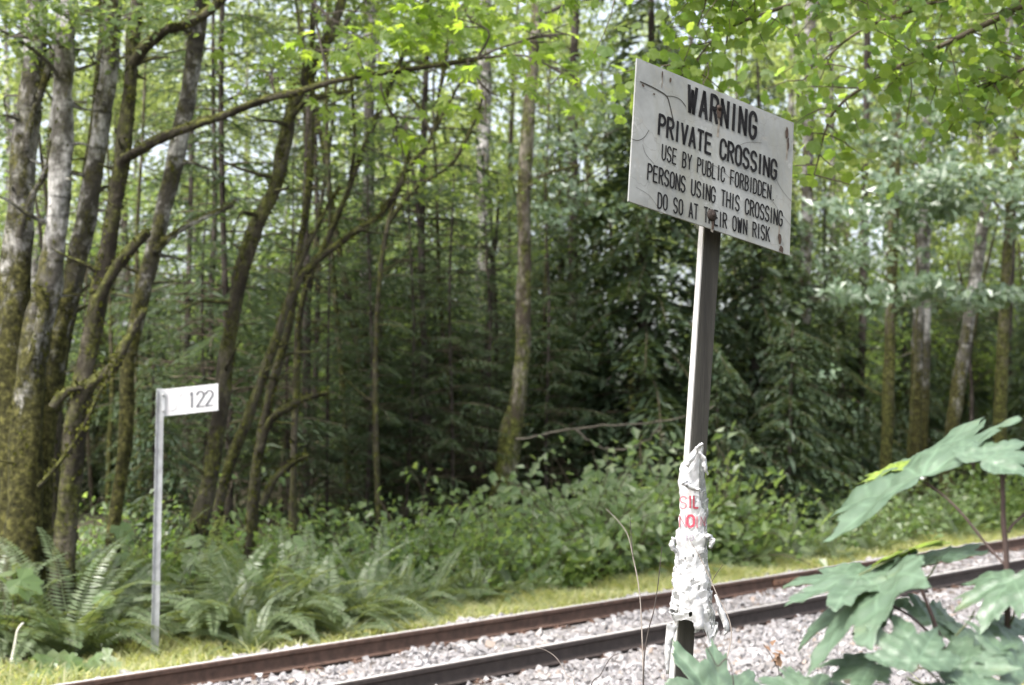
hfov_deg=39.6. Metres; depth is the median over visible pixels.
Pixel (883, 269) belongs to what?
understory tree
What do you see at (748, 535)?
salmonberry shrub
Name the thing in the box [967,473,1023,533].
salmonberry shrub
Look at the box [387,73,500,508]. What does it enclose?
slim tree
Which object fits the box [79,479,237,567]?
salmonberry shrub
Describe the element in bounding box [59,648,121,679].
thimbleberry plant
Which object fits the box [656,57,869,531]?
cedar tree
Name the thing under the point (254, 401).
vine maple
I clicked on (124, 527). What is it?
thimbleberry plant
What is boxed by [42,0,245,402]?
alder tree
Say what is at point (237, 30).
alder tree
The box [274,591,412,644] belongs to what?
sword fern
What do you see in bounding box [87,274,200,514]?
cedar tree
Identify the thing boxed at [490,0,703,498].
bigleaf maple
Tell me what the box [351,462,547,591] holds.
salmonberry shrub
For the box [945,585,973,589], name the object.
railway sleeper
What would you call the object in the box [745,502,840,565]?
sword fern
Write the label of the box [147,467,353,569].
salmonberry shrub
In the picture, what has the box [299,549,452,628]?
sword fern
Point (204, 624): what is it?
sword fern
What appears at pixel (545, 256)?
slim tree
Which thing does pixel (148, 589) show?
sword fern
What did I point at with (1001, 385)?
alder tree
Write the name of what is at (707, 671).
maple sapling
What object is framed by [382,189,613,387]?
understory tree
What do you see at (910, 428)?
slim tree
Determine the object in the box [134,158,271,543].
hemlock tree
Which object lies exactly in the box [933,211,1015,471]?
slim tree
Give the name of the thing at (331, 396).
understory tree
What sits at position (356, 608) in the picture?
sword fern
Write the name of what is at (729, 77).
alder tree
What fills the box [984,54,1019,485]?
dark trunk tree
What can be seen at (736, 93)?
slim tree
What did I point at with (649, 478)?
salmonberry shrub
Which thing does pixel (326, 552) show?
salmonberry shrub
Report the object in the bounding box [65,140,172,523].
slim tree
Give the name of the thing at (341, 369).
slim tree
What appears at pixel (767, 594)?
railway sleeper
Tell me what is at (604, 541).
salmonberry shrub
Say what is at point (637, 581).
dead stem
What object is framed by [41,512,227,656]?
sword fern
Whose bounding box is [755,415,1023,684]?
maple sapling
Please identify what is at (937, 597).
railway sleeper
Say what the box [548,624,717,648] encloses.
railway sleeper
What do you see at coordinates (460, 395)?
cedar tree
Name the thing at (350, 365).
cedar tree
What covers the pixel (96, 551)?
sword fern
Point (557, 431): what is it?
fallen branch
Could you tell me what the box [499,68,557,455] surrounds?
hemlock tree
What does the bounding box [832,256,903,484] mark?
cedar tree
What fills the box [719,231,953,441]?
understory tree
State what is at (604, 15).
sky
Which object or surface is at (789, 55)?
alder tree
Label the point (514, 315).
slim tree
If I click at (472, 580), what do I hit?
sword fern
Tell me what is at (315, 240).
slim tree
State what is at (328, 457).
hemlock tree
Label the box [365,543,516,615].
sword fern
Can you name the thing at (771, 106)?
hemlock tree
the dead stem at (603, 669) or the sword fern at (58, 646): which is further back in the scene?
the sword fern at (58, 646)
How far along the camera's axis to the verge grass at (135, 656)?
16.11 m
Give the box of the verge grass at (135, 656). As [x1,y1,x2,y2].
[0,524,1023,684]
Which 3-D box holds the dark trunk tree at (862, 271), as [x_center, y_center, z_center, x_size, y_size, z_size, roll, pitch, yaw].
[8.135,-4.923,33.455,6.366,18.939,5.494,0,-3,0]
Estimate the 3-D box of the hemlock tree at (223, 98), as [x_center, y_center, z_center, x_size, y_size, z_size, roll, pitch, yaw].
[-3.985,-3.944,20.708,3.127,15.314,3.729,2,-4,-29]
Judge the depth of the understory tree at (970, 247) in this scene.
42.93 m
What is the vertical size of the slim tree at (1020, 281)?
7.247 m
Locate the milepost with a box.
[151,383,217,656]
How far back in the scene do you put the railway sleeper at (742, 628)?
14.61 m
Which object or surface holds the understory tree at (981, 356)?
on the ground at (101, 517)
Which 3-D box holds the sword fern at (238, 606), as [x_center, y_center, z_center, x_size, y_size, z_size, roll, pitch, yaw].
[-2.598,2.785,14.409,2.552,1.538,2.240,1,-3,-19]
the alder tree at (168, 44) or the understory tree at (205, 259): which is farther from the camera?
the alder tree at (168, 44)
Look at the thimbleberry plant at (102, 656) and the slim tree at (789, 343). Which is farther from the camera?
the slim tree at (789, 343)
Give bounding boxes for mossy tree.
[52,0,286,548]
[168,0,445,582]
[788,0,1023,514]
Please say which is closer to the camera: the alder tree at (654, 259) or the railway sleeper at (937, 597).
the railway sleeper at (937, 597)
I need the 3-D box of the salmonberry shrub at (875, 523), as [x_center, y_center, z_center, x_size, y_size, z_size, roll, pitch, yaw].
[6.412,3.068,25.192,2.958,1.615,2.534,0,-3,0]
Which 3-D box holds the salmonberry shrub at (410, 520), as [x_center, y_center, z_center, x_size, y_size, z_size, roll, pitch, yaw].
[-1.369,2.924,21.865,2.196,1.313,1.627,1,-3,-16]
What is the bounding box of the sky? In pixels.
[0,0,1023,420]
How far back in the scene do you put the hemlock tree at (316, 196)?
24.07 m
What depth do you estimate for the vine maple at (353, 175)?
18.55 m
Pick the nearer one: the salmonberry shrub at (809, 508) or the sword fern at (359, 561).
the sword fern at (359, 561)
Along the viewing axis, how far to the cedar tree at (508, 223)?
33.09 m
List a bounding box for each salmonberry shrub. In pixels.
[75,492,186,596]
[75,512,134,583]
[76,489,227,594]
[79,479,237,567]
[124,526,245,612]
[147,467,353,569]
[161,505,327,587]
[212,533,342,591]
[245,513,400,589]
[258,502,459,593]
[270,483,417,566]
[309,501,482,594]
[319,451,441,530]
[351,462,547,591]
[353,489,472,560]
[387,494,541,601]
[404,470,480,544]
[411,486,611,599]
[416,477,574,561]
[440,442,626,534]
[458,434,713,557]
[464,427,735,582]
[466,497,649,590]
[545,485,743,574]
[552,431,777,541]
[607,421,835,569]
[619,452,741,518]
[625,473,789,571]
[720,471,831,545]
[726,489,840,561]
[759,509,891,550]
[780,459,909,528]
[790,475,949,546]
[842,466,997,523]
[870,482,958,542]
[884,470,1021,536]
[930,440,1023,509]
[943,476,1023,535]
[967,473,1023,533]
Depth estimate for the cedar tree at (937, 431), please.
37.72 m
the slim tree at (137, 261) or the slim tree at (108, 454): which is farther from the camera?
the slim tree at (108, 454)
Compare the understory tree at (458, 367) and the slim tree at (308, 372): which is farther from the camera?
the understory tree at (458, 367)
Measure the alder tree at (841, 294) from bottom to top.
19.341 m
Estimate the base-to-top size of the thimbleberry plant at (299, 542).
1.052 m
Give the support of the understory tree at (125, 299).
on the ground at (101, 517)
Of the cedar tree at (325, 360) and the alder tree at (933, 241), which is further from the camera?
the alder tree at (933, 241)
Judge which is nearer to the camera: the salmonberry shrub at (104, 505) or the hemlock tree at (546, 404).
the salmonberry shrub at (104, 505)
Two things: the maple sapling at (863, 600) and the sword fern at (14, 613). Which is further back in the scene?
the sword fern at (14, 613)
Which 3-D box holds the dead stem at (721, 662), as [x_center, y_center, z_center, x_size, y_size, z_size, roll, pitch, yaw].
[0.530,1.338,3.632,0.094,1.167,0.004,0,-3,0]
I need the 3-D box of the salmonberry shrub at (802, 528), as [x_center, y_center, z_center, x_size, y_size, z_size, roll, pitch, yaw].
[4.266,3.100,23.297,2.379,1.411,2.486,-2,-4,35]
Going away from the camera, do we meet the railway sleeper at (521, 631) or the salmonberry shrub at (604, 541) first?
the railway sleeper at (521, 631)
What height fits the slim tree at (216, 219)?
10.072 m
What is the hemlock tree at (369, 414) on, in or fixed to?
on the ground at (101, 517)
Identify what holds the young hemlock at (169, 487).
on the ground at (101, 517)
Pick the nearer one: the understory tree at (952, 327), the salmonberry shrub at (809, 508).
the salmonberry shrub at (809, 508)
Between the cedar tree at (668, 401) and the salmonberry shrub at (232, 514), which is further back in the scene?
the cedar tree at (668, 401)
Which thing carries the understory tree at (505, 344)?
on the ground at (101, 517)
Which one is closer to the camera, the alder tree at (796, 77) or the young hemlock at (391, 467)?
the young hemlock at (391, 467)
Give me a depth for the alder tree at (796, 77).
39.87 m
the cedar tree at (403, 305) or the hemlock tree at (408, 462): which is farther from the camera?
the cedar tree at (403, 305)
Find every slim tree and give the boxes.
[0,183,105,367]
[31,134,108,544]
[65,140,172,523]
[85,55,219,553]
[118,0,276,523]
[226,0,409,557]
[227,0,386,536]
[240,84,369,529]
[241,1,434,545]
[312,115,515,519]
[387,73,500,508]
[440,236,559,474]
[452,163,546,491]
[501,3,583,485]
[580,71,656,385]
[674,51,814,491]
[744,249,840,504]
[793,214,883,489]
[853,161,971,507]
[932,260,1023,491]
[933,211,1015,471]
[980,242,1023,404]
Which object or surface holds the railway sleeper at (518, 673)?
on the track bed
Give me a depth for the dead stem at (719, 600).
5.25 m
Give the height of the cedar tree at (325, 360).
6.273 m
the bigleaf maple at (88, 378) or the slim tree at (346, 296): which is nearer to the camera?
the bigleaf maple at (88, 378)
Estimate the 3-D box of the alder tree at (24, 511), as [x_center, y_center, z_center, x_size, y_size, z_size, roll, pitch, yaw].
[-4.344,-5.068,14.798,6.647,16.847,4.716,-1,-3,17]
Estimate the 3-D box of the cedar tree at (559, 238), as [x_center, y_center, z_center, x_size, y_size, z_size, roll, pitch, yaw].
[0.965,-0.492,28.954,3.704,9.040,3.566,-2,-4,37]
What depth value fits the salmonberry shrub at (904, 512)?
26.16 m
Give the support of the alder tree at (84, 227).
on the ground at (101, 517)
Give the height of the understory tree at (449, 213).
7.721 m
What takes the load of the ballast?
on the track bed
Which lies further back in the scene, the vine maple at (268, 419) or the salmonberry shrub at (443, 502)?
the salmonberry shrub at (443, 502)
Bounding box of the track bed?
[226,549,1023,684]
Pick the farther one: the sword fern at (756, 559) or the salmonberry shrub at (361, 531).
the sword fern at (756, 559)
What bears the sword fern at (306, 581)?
on the ground at (101, 517)
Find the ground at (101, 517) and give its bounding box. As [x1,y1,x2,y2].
[3,423,984,683]
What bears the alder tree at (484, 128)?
on the ground at (101, 517)
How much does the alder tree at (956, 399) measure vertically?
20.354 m
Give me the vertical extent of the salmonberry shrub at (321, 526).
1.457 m
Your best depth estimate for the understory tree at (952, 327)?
40.49 m
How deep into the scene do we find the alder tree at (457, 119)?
46.02 m
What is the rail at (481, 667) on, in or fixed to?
on the track bed
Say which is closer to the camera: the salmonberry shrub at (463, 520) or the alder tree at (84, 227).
the alder tree at (84, 227)
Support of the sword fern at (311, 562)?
on the ground at (101, 517)
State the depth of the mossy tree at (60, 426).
15.72 m
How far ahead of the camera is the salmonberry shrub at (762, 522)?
22.07 m
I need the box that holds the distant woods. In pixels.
[0,0,1023,441]
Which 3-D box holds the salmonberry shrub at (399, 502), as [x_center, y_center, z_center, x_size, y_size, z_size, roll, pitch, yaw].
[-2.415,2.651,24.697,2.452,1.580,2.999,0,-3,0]
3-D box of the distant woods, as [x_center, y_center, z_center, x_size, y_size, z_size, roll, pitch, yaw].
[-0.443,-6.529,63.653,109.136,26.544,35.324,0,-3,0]
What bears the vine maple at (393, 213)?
on the ground at (101, 517)
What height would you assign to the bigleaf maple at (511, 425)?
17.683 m
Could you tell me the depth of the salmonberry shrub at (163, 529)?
16.97 m
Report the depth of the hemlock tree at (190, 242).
24.10 m
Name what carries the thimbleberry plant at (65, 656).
on the ground at (101, 517)
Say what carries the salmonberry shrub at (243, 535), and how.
on the ground at (101, 517)
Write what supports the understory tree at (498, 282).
on the ground at (101, 517)
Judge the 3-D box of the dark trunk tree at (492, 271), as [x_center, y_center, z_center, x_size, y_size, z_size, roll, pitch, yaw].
[-0.418,0.323,26.491,3.255,7.205,3.578,-1,-3,18]
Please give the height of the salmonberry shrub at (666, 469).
2.238 m
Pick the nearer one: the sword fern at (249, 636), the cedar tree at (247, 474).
the sword fern at (249, 636)
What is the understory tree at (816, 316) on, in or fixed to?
on the ground at (101, 517)
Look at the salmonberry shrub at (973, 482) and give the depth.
30.77 m
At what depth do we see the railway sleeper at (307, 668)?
12.23 m
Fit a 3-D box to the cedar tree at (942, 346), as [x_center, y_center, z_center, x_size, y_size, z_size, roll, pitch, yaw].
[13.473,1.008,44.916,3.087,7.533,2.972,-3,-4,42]
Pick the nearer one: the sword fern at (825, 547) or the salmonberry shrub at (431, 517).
the salmonberry shrub at (431, 517)
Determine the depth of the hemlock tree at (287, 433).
20.79 m
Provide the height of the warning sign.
3.585 m
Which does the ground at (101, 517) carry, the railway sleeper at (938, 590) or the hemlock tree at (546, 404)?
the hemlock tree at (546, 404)
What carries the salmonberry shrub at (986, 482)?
on the ground at (101, 517)
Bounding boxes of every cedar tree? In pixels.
[60,272,129,510]
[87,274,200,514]
[165,231,232,472]
[179,239,286,495]
[220,250,315,522]
[284,269,411,524]
[298,252,346,491]
[332,238,414,521]
[366,269,490,527]
[383,244,429,430]
[428,242,506,510]
[470,200,539,496]
[485,104,633,513]
[509,0,796,543]
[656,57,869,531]
[773,177,907,507]
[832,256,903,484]
[864,243,964,500]
[899,258,982,480]
[934,266,1020,497]
[976,266,1023,482]
[980,259,1023,504]
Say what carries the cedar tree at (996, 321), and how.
on the ground at (101, 517)
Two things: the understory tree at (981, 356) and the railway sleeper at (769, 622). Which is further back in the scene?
the understory tree at (981, 356)
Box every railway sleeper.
[242,675,305,684]
[298,666,342,675]
[343,658,510,684]
[388,650,548,679]
[443,643,607,670]
[471,637,651,660]
[512,630,658,651]
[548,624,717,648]
[580,619,739,640]
[616,614,750,632]
[653,608,777,626]
[708,599,823,613]
[754,591,790,596]
[800,584,951,598]
[925,588,963,593]
[937,561,978,565]
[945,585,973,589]
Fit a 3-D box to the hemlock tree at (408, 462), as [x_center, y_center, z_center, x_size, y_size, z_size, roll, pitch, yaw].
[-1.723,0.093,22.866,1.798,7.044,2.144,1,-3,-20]
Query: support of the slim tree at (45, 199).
on the ground at (101, 517)
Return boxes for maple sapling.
[664,638,759,684]
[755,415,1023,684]
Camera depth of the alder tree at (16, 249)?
14.92 m
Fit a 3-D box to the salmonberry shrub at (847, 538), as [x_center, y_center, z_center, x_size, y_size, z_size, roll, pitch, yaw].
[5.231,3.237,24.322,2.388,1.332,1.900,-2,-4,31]
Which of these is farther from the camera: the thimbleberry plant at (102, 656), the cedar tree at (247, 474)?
the cedar tree at (247, 474)
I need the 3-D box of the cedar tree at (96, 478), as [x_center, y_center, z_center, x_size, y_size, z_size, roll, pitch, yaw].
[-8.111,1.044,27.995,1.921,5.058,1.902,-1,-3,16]
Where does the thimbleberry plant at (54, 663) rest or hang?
on the ground at (101, 517)
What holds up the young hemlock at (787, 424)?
on the ground at (101, 517)
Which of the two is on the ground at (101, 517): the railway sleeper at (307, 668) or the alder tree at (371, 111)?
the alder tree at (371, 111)
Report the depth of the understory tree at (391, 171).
35.91 m
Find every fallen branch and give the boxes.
[516,405,714,439]
[576,425,661,450]
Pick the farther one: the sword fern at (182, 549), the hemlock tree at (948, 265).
the hemlock tree at (948, 265)
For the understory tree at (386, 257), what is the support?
on the ground at (101, 517)
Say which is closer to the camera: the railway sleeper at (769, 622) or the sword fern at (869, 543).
the railway sleeper at (769, 622)
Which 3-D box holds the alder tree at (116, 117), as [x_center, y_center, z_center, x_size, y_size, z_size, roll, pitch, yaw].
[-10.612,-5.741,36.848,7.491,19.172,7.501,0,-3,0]
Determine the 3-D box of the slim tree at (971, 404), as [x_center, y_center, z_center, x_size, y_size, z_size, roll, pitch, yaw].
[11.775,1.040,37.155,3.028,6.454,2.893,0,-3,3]
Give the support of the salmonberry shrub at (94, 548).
on the ground at (101, 517)
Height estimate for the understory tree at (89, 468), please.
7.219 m
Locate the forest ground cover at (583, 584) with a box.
[8,443,1019,661]
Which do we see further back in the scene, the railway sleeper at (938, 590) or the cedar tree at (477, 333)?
the cedar tree at (477, 333)
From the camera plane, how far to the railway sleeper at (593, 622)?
15.07 m
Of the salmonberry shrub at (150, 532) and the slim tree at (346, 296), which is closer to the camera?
the salmonberry shrub at (150, 532)
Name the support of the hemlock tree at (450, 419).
on the ground at (101, 517)
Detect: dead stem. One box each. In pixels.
[535,647,574,684]
[591,653,618,684]
[606,509,643,667]
[643,548,661,684]
[690,541,731,657]
[700,637,733,684]
[763,640,784,676]
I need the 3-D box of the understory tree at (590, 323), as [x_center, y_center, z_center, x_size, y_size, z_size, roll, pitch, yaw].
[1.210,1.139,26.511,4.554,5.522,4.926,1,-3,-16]
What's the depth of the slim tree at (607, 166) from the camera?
31.10 m
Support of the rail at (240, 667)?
on the track bed
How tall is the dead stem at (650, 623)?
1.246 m
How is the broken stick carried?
on the verge grass at (135, 656)
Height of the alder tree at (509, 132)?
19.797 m
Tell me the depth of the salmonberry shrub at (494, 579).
18.71 m
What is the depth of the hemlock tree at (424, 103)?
25.08 m
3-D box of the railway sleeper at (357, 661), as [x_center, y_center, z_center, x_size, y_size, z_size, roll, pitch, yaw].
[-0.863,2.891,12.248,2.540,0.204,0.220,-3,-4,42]
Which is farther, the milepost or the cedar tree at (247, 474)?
the cedar tree at (247, 474)
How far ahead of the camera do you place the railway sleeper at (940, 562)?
21.31 m
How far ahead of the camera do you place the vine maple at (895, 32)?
9.79 m
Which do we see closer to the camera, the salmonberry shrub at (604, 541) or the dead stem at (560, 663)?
the dead stem at (560, 663)
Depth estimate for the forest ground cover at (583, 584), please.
20.47 m
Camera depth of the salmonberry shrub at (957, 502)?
27.19 m
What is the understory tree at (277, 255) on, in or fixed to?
on the ground at (101, 517)
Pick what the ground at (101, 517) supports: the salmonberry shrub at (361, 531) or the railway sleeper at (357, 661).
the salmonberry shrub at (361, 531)
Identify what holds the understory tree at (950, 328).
on the ground at (101, 517)
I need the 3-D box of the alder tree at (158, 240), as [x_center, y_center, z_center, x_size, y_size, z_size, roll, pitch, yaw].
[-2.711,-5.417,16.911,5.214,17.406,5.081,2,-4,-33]
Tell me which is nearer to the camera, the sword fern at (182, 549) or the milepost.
the milepost
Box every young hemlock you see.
[99,354,212,578]
[310,323,432,544]
[674,360,770,549]
[739,323,858,539]
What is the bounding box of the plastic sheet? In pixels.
[664,442,729,673]
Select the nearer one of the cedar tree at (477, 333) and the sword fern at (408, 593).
the sword fern at (408, 593)
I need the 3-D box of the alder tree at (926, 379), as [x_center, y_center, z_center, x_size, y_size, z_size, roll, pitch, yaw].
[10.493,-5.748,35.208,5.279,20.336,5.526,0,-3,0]
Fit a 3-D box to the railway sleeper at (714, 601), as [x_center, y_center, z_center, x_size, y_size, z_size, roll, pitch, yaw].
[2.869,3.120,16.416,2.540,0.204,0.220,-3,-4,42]
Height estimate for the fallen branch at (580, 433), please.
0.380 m
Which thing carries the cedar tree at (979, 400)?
on the ground at (101, 517)
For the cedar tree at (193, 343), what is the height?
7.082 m
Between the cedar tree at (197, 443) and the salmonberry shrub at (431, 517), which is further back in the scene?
the cedar tree at (197, 443)
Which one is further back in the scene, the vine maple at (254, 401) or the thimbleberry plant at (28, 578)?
the vine maple at (254, 401)
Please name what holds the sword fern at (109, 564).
on the ground at (101, 517)
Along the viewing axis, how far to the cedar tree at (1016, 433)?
35.99 m
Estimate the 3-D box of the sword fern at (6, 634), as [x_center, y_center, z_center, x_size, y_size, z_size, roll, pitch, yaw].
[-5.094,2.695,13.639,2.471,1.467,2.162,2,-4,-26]
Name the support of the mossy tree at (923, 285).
on the ground at (101, 517)
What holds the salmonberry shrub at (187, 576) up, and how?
on the ground at (101, 517)
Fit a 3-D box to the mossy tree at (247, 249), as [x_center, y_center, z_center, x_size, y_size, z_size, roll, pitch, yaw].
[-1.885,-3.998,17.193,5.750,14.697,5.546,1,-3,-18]
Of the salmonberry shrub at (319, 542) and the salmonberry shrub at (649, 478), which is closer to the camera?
the salmonberry shrub at (319, 542)
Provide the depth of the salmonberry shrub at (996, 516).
27.98 m
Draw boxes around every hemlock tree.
[89,0,290,515]
[113,0,354,547]
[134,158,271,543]
[204,0,425,537]
[222,157,355,552]
[271,153,390,548]
[293,0,553,512]
[301,113,449,552]
[355,142,468,536]
[389,137,513,551]
[427,145,533,510]
[484,155,614,501]
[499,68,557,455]
[730,56,816,409]
[908,10,1018,368]
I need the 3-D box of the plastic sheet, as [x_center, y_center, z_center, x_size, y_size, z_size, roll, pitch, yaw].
[0.742,0.879,5.831,0.236,0.948,0.214,2,-4,-33]
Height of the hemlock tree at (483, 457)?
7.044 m
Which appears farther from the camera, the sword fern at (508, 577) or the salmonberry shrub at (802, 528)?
the salmonberry shrub at (802, 528)
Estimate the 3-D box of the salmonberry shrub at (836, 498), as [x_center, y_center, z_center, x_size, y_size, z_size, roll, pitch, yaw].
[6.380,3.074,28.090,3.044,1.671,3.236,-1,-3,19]
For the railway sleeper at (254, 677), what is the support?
on the track bed
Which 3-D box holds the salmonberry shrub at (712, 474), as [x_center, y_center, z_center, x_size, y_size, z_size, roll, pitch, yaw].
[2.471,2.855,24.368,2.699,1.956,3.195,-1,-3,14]
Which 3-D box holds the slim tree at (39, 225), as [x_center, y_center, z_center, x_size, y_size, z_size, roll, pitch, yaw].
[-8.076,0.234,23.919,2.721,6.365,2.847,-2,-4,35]
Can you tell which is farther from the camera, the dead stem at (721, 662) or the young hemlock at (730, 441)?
the young hemlock at (730, 441)
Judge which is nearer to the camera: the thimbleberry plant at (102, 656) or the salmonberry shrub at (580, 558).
the thimbleberry plant at (102, 656)
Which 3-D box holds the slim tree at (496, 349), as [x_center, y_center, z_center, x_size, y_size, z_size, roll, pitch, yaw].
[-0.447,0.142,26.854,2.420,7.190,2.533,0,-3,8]
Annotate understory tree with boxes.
[0,146,199,514]
[0,194,278,509]
[103,153,333,511]
[138,147,416,509]
[180,150,442,421]
[235,209,514,431]
[236,216,486,415]
[311,195,553,456]
[364,234,667,502]
[379,197,555,379]
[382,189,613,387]
[399,221,632,420]
[465,249,692,498]
[667,232,884,424]
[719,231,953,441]
[740,174,953,426]
[816,235,1017,415]
[850,257,1023,421]
[932,221,1023,415]
[932,287,1023,422]
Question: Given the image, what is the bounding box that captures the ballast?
[58,535,1023,684]
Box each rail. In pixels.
[54,537,1023,684]
[324,558,1023,684]
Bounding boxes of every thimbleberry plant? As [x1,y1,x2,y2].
[0,563,114,663]
[0,660,70,683]
[23,649,85,673]
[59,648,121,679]
[109,521,241,623]
[242,535,305,600]
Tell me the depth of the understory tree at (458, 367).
28.16 m
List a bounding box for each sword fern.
[0,527,206,664]
[0,545,109,660]
[0,547,45,648]
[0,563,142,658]
[26,529,172,645]
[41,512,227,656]
[43,498,141,603]
[90,507,209,625]
[102,515,319,650]
[129,537,371,644]
[130,538,297,632]
[140,534,410,640]
[175,598,315,658]
[194,509,457,634]
[221,522,395,618]
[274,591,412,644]
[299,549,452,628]
[328,520,442,612]
[329,553,469,621]
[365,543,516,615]
[419,554,533,609]
[457,550,574,598]
[721,527,805,570]
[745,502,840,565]
[782,501,872,561]
[838,518,911,553]
[915,501,1008,541]
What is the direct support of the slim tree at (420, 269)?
on the ground at (101, 517)
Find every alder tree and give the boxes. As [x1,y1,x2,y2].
[0,0,215,619]
[0,0,227,296]
[0,0,249,598]
[0,3,90,119]
[2,0,250,444]
[29,0,121,602]
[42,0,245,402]
[49,0,305,461]
[101,0,380,595]
[151,0,433,316]
[325,1,390,515]
[329,1,526,348]
[386,0,613,426]
[462,0,656,469]
[475,0,498,334]
[579,14,705,415]
[610,0,772,289]
[658,1,822,358]
[693,1,902,517]
[721,1,889,313]
[728,0,979,490]
[748,10,1003,417]
[793,4,1023,507]
[828,0,1015,506]
[857,0,1023,508]
[896,40,933,502]
[901,4,1023,414]
[931,2,1023,264]
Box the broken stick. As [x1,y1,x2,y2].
[10,622,23,661]
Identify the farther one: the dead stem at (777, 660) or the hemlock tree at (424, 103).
the hemlock tree at (424, 103)
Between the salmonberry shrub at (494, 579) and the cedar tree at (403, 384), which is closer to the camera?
the salmonberry shrub at (494, 579)
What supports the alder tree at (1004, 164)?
on the ground at (101, 517)
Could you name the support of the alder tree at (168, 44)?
on the ground at (101, 517)
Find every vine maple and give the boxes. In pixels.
[202,0,445,565]
[209,78,538,564]
[229,0,513,572]
[331,0,524,542]
[495,0,1023,199]
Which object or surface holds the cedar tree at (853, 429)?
on the ground at (101, 517)
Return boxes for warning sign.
[627,58,793,678]
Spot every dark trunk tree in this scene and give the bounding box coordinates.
[387,160,580,516]
[787,0,882,484]
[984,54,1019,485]
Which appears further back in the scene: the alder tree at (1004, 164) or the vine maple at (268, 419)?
the alder tree at (1004, 164)
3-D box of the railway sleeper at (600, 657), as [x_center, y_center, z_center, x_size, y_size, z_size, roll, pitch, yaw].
[0.257,2.959,13.498,2.540,0.204,0.220,-3,-4,42]
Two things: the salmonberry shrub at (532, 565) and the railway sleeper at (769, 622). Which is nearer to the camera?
the railway sleeper at (769, 622)
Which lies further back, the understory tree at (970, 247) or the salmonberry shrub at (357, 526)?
the understory tree at (970, 247)
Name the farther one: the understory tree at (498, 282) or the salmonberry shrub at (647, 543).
the understory tree at (498, 282)
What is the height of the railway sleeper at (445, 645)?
0.204 m
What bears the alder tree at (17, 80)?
on the ground at (101, 517)
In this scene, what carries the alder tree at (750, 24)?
on the ground at (101, 517)
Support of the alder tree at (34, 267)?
on the ground at (101, 517)
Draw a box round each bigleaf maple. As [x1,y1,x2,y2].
[36,0,640,618]
[457,0,667,525]
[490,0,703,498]
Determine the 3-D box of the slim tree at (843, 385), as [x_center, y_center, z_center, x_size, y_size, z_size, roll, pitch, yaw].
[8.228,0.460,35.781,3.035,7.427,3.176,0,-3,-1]
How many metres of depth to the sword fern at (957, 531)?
26.33 m
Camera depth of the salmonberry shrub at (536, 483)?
22.63 m
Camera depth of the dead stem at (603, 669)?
5.83 m
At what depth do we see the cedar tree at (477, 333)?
29.94 m
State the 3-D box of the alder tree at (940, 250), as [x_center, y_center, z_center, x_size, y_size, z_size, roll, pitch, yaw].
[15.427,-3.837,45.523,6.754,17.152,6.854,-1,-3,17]
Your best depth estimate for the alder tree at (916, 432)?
33.98 m
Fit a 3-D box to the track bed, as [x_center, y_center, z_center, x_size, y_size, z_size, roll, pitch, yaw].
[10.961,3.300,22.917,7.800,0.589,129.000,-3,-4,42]
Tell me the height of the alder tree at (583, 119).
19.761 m

